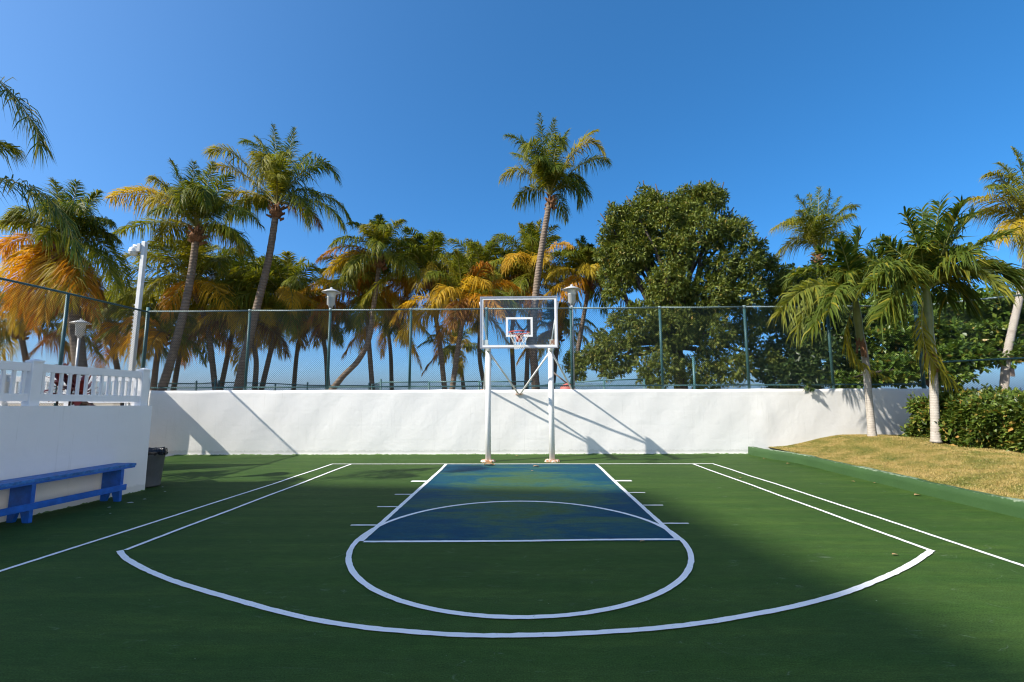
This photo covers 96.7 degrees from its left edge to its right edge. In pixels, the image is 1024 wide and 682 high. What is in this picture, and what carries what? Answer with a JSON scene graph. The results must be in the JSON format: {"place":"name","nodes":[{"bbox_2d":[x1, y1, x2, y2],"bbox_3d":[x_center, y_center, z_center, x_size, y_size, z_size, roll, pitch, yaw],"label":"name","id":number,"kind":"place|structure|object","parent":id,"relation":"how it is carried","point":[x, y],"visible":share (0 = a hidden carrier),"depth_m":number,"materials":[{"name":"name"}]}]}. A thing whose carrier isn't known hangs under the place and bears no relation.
{"place":"outdoors","nodes":[
{"label":"outdoors","id":0,"kind":"place"},
{"bbox_2d":[8,403,119,405],"bbox_3d":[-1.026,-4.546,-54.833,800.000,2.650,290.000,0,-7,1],"label":"ground","id":1,"kind":"structure","parent":0,"point":[62,404],"depth_m":28.06,"materials":[{"name":"white concrete"}]},
{"bbox_2d":[0,287,106,364],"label":"coconut palm","id":2,"kind":"object","parent":1,"relation":"on","point":[26,338],"visible":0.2,"depth_m":19.23,"materials":[{"name":"orange plant"}]},
{"bbox_2d":[0,177,136,405],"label":"coconut palm","id":3,"kind":"object","parent":1,"relation":"on","point":[47,265],"visible":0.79,"depth_m":15.82,"materials":[{"name":"green plant"}]},
{"bbox_2d":[69,319,91,365],"bbox_3d":[-13.850,0.791,14.469,0.550,3.047,0.550,0,-7,1],"label":"lantern lamp","id":4,"kind":"object","parent":1,"relation":"on","point":[79,336],"visible":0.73,"depth_m":14.51,"materials":[{"name":"grey metal"}]},
{"bbox_2d":[13,282,174,405],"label":"coconut palm","id":5,"kind":"object","parent":1,"relation":"on","point":[108,340],"visible":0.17,"depth_m":19.98,"materials":[{"name":"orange plant"}]},
{"bbox_2d":[117,378,150,405],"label":"stair parapet","id":6,"kind":"structure","parent":1,"relation":"on","point":[148,392],"depth_m":12.94,"materials":[{"name":"white paint"}]},
{"bbox_2d":[126,241,147,405],"bbox_3d":[-11.382,-0.480,13.564,0.470,5.141,0.246,0,-7,1],"label":"floodlight pole","id":7,"kind":"object","parent":1,"relation":"on","point":[142,249],"visible":0.83,"depth_m":13.70,"materials":[{"name":"white metal"}]},
{"bbox_2d":[96,298,222,390],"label":"coconut palm","id":8,"kind":"object","parent":1,"relation":"on","point":[154,307],"visible":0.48,"depth_m":19.03,"materials":[{"name":"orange plant"}]},
{"bbox_2d":[113,379,215,405],"bbox_3d":[-14.621,2.283,19.148,4.314,1.375,0.080,0,-7,1],"label":"fence","id":9,"kind":"object","parent":1,"relation":"on","point":[196,383],"visible":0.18,"depth_m":19.16,"materials":[{"name":"grey metal"}]},
{"bbox_2d":[82,234,276,389],"bbox_3d":[-14.623,-0.925,19.993,6.560,7.812,6.895,-6,-9,43],"label":"coconut palm","id":10,"kind":"object","parent":1,"relation":"on","point":[159,287],"visible":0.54,"depth_m":19.20,"materials":[{"name":"green plant"}]},
{"bbox_2d":[115,287,244,390],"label":"coconut palm","id":11,"kind":"object","parent":1,"relation":"on","point":[176,375],"visible":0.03,"depth_m":21.75,"materials":[{"name":"green plant"}]},
{"bbox_2d":[103,157,264,390],"bbox_3d":[-12.677,-2.446,17.636,6.578,10.289,3.812,-4,-8,28],"label":"coconut palm","id":12,"kind":"object","parent":1,"relation":"on","point":[193,201],"visible":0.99,"depth_m":17.45,"materials":[{"name":"green plant"}]},
{"bbox_2d":[173,245,309,389],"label":"coconut palm","id":13,"kind":"object","parent":1,"relation":"on","point":[222,276],"visible":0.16,"depth_m":22.10,"materials":[{"name":"green plant"}]},
{"bbox_2d":[180,277,306,389],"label":"coconut palm","id":14,"kind":"object","parent":1,"relation":"on","point":[279,345],"visible":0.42,"depth_m":20.35,"materials":[{"name":"green plant"}]},
{"bbox_2d":[201,123,353,389],"bbox_3d":[-9.827,-3.429,18.573,6.760,12.426,3.527,0,-7,1],"label":"coconut palm","id":15,"kind":"object","parent":1,"relation":"on","point":[278,182],"visible":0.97,"depth_m":18.79,"materials":[{"name":"green plant"}]},
{"bbox_2d":[204,250,351,389],"bbox_3d":[-10.735,-0.594,21.360,6.258,7.436,5.680,0,-7,1],"label":"coconut palm","id":16,"kind":"object","parent":1,"relation":"on","point":[285,277],"visible":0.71,"depth_m":20.51,"materials":[{"name":"green plant"}]},
{"bbox_2d":[234,277,348,389],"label":"coconut palm","id":17,"kind":"object","parent":1,"relation":"on","point":[296,357],"visible":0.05,"depth_m":24.08,"materials":[{"name":"green plant"}]},
{"bbox_2d":[218,380,369,390],"bbox_3d":[-9.637,2.382,20.044,6.767,1.343,0.070,0,-7,1],"label":"fence","id":18,"kind":"object","parent":1,"relation":"on","point":[219,382],"visible":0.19,"depth_m":20.08,"materials":[{"name":"grey metal"}]},
{"bbox_2d":[276,297,359,384],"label":"coconut palm","id":19,"kind":"object","parent":1,"relation":"on","point":[337,336],"visible":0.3,"depth_m":21.79,"materials":[{"name":"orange plant"}]},
{"bbox_2d":[322,287,340,369],"bbox_3d":[-5.432,0.239,13.508,0.550,3.747,0.550,0,-7,1],"label":"lantern lamp","id":20,"kind":"object","parent":1,"relation":"on","point":[331,292],"visible":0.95,"depth_m":13.59,"materials":[{"name":"grey metal"}]},
{"bbox_2d":[299,249,424,389],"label":"coconut palm","id":21,"kind":"object","parent":1,"relation":"on","point":[351,284],"visible":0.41,"depth_m":20.73,"materials":[{"name":"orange plant"}]},
{"bbox_2d":[314,214,428,389],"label":"coconut palm","id":22,"kind":"object","parent":1,"relation":"on","point":[378,233],"visible":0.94,"depth_m":18.58,"materials":[{"name":"green plant"}]},
{"bbox_2d":[333,291,433,389],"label":"coconut palm","id":23,"kind":"object","parent":1,"relation":"on","point":[391,374],"visible":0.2,"depth_m":24.55,"materials":[{"name":"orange plant"}]},
{"bbox_2d":[358,225,484,388],"bbox_3d":[-3.983,-1.022,20.405,5.664,7.982,5.336,2,-7,-18],"label":"coconut palm","id":24,"kind":"object","parent":1,"relation":"on","point":[431,246],"visible":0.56,"depth_m":20.01,"materials":[{"name":"green plant"}]},
{"bbox_2d":[371,379,532,389],"bbox_3d":[-2.867,2.110,17.643,7.150,1.267,1.707,-2,-7,17],"label":"fence","id":25,"kind":"object","parent":1,"relation":"on","point":[452,388],"visible":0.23,"depth_m":17.47,"materials":[{"name":"grey metal"}]},
{"bbox_2d":[418,323,492,389],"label":"coconut palm","id":26,"kind":"object","parent":1,"relation":"on","point":[467,344],"visible":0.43,"depth_m":25.84,"materials":[{"name":"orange plant"}]},
{"bbox_2d":[389,249,526,389],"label":"coconut palm","id":27,"kind":"object","parent":1,"relation":"on","point":[468,280],"visible":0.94,"depth_m":18.26,"materials":[{"name":"orange plant"}]},
{"bbox_2d":[419,238,530,388],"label":"coconut palm","id":28,"kind":"object","parent":1,"relation":"on","point":[485,252],"visible":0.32,"depth_m":22.87,"materials":[{"name":"green plant"}]},
{"bbox_2d":[468,248,569,389],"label":"coconut palm","id":29,"kind":"object","parent":1,"relation":"on","point":[545,286],"visible":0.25,"depth_m":22.31,"materials":[{"name":"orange plant"}]},
{"bbox_2d":[476,218,596,388],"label":"coconut palm","id":30,"kind":"object","parent":1,"relation":"on","point":[530,235],"visible":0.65,"depth_m":21.40,"materials":[{"name":"green plant"}]},
{"bbox_2d":[148,388,928,456],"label":"retaining wall","id":31,"kind":"structure","parent":1,"relation":"on","point":[452,422],"depth_m":12.74,"materials":[{"name":"white paint"}]},
{"bbox_2d":[141,301,925,390],"bbox_3d":[0.404,0.178,13.091,22.364,2.500,0.096,0,-7,1],"label":"chain link fence","id":32,"kind":"object","parent":31,"relation":"on","point":[571,371],"visible":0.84,"depth_m":13.05,"materials":[{"name":"green metal"}]},
{"bbox_2d":[801,380,814,391],"bbox_3d":[8.194,1.281,12.694,0.337,0.370,0.611,1,-7,-7],"label":"leafy sprig","id":33,"kind":"object","parent":31,"relation":"on","point":[808,385],"visible":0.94,"depth_m":12.59,"materials":[{"name":"green plant"}]},
{"bbox_2d":[498,113,612,388],"bbox_3d":[2.069,-3.743,19.322,5.128,13.058,3.232,1,-7,-14],"label":"coconut palm","id":34,"kind":"object","parent":1,"relation":"on","point":[551,174],"visible":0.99,"depth_m":19.48,"materials":[{"name":"green plant"}]},
{"bbox_2d":[516,299,596,388],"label":"coconut palm","id":35,"kind":"object","parent":1,"relation":"on","point":[565,330],"visible":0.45,"depth_m":23.91,"materials":[{"name":"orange plant"}]},
{"bbox_2d":[554,372,570,388],"bbox_3d":[1.935,1.758,16.335,0.733,1.319,0.599,4,-8,-33],"label":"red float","id":36,"kind":"object","parent":1,"relation":"on","point":[566,387],"visible":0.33,"depth_m":16.33,"materials":[{"name":"plastic"}]},
{"bbox_2d":[563,284,580,388],"bbox_3d":[1.786,0.182,13.378,0.550,3.766,0.550,0,-7,1],"label":"lantern lamp","id":37,"kind":"object","parent":1,"relation":"on","point":[571,290],"visible":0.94,"depth_m":13.45,"materials":[{"name":"grey metal"}]},
{"bbox_2d":[538,235,638,383],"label":"coconut palm","id":38,"kind":"object","parent":1,"relation":"on","point":[583,263],"visible":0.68,"depth_m":20.54,"materials":[{"name":"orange plant"}]},
{"bbox_2d":[540,378,644,389],"bbox_3d":[2.284,2.084,17.232,1.149,1.178,5.817,5,-8,-38],"label":"fence","id":39,"kind":"object","parent":1,"relation":"on","point":[604,387],"visible":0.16,"depth_m":15.38,"materials":[{"name":"grey metal"}]},
{"bbox_2d":[560,178,798,388],"bbox_3d":[6.998,-2.195,17.736,10.201,9.635,4.132,0,-7,-3],"label":"leafy tree","id":40,"kind":"object","parent":1,"relation":"on","point":[631,243],"visible":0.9,"depth_m":17.39,"materials":[{"name":"green plant"}]},
{"bbox_2d":[692,356,695,388],"bbox_3d":[6.148,1.416,15.326,0.104,1.829,0.099,0,-7,1],"label":"tall fence post","id":41,"kind":"object","parent":1,"relation":"on","point":[693,369],"visible":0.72,"depth_m":15.34,"materials":[{"name":"green metal"}]},
{"bbox_2d":[769,186,860,263],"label":"coconut palm","id":42,"kind":"object","parent":1,"relation":"on","point":[814,233],"visible":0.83,"depth_m":22.34,"materials":[{"name":"green plant"}]},
{"bbox_2d":[754,256,876,388],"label":"leafy tree","id":43,"kind":"object","parent":1,"relation":"on","point":[791,363],"visible":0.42,"depth_m":17.07,"materials":[{"name":"green plant"}]},
{"bbox_2d":[824,284,1023,390],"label":"almond tree","id":44,"kind":"object","parent":1,"relation":"on","point":[882,361],"visible":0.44,"depth_m":16.54,"materials":[{"name":"green plant"}]},
{"bbox_2d":[917,294,1023,390],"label":"chain link fence","id":45,"kind":"object","parent":1,"relation":"on","point":[987,359],"visible":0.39,"depth_m":12.08,"materials":[{"name":"green metal"}]},
{"bbox_2d":[961,146,1023,388],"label":"coconut palm","id":46,"kind":"object","parent":1,"relation":"on","point":[1008,209],"visible":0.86,"depth_m":16.48,"materials":[{"name":"green plant"}]},
{"bbox_2d":[0,454,1023,681],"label":"court","id":47,"kind":"object","parent":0,"point":[345,568],"visible":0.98,"depth_m":4.19,"materials":[{"name":"green paint"}]},
{"bbox_2d":[0,463,135,522],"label":"long bench","id":48,"kind":"object","parent":47,"relation":"on","point":[22,497],"visible":1,"depth_m":6.34,"materials":[{"name":"blue paint"}]},
{"bbox_2d":[0,406,151,522],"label":"terrace wall","id":49,"kind":"structure","parent":47,"relation":"on","point":[36,440],"depth_m":6.91,"materials":[{"name":"white paint"}]},
{"bbox_2d":[0,358,150,405],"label":"white railing","id":50,"kind":"object","parent":49,"relation":"on","point":[32,383],"visible":1,"depth_m":6.96,"materials":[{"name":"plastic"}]},
{"bbox_2d":[145,447,167,487],"bbox_3d":[-6.763,2.336,8.505,0.566,0.731,0.524,3,-8,-28],"label":"litter bin","id":51,"kind":"object","parent":47,"relation":"on","point":[155,462],"visible":0.59,"depth_m":8.40,"materials":[{"name":"grey plastic"}]},
{"bbox_2d":[479,296,571,461],"bbox_3d":[0.418,1.015,11.341,2.690,3.948,3.214,0,-7,1],"label":"basketball hoop","id":52,"kind":"object","parent":47,"relation":"on","point":[485,345],"visible":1,"depth_m":11.32,"materials":[{"name":"white paint"}]},
{"bbox_2d":[748,446,1023,518],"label":"kerb","id":53,"kind":"structure","parent":47,"relation":"on","point":[1010,506],"depth_m":7.76,"materials":[{"name":"green paint"}]},
{"bbox_2d":[0,0,1023,394],"label":"sky","id":54,"kind":"structure","parent":0,"point":[887,106],"materials":[{"name":"blue"}]},
{"bbox_2d":[771,434,1023,499],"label":"lawn","id":55,"kind":"structure","parent":0,"point":[943,452],"depth_m":9.03,"materials":[{"name":"yellow plant"}]},
{"bbox_2d":[766,225,916,435],"bbox_3d":[8.782,-0.417,11.860,2.930,5.768,4.276,-7,-9,44],"label":"manila palm","id":56,"kind":"object","parent":55,"relation":"on","point":[845,277],"visible":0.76,"depth_m":11.54,"materials":[{"name":"green plant"}]},
{"bbox_2d":[845,190,1023,442],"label":"manila palm","id":57,"kind":"object","parent":55,"relation":"on","point":[931,258],"visible":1,"depth_m":10.27,"materials":[{"name":"green plant"}]},
{"bbox_2d":[898,383,1023,452],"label":"clipped hedge","id":58,"kind":"object","parent":55,"relation":"on","point":[984,417],"visible":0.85,"depth_m":9.71,"materials":[{"name":"green plant"}]},
{"bbox_3d":[-10.553,2.210,10.162,4.460,1.499,0.240,0,-7,1],"label":"parapet wall","id":59,"kind":"object","parent":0,"visible":0},
{"bbox_2d":[0,374,134,405],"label":"white railing","id":60,"kind":"object","parent":59,"relation":"on","point":[47,380],"visible":0.14,"depth_m":10.26,"materials":[{"name":"plastic"}]},
{"label":"terrace floor","id":61,"kind":"structure","parent":0,"visible":0},
{"bbox_2d":[0,77,88,273],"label":"feather palm","id":62,"kind":"object","parent":61,"relation":"on","point":[9,148],"visible":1,"depth_m":7.70,"materials":[{"name":"green plant"}]},
{"bbox_2d":[44,361,69,405],"bbox_3d":[-8.986,0.876,9.012,0.774,0.970,0.684,4,-8,-30],"label":"red leaf plant","id":63,"kind":"object","parent":61,"relation":"on","point":[57,377],"visible":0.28,"depth_m":8.99,"materials":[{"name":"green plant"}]},
{"bbox_2d":[47,374,90,405],"bbox_3d":[-8.810,0.988,9.120,0.773,0.802,0.808,4,-8,-32],"label":"red leaf plant","id":64,"kind":"object","parent":61,"relation":"on","point":[66,381],"visible":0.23,"depth_m":9.09,"materials":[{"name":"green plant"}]},
{"bbox_2d":[0,277,148,405],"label":"chain link fence","id":65,"kind":"object","parent":61,"relation":"on","point":[64,326],"visible":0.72,"depth_m":10.93,"materials":[{"name":"green metal"}]},
{"bbox_2d":[53,375,98,405],"bbox_3d":[-8.404,1.018,8.854,0.766,0.754,0.815,0,-7,1],"label":"red leaf plant","id":66,"kind":"object","parent":61,"relation":"on","point":[80,403],"visible":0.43,"depth_m":8.85,"materials":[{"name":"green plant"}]}
]}

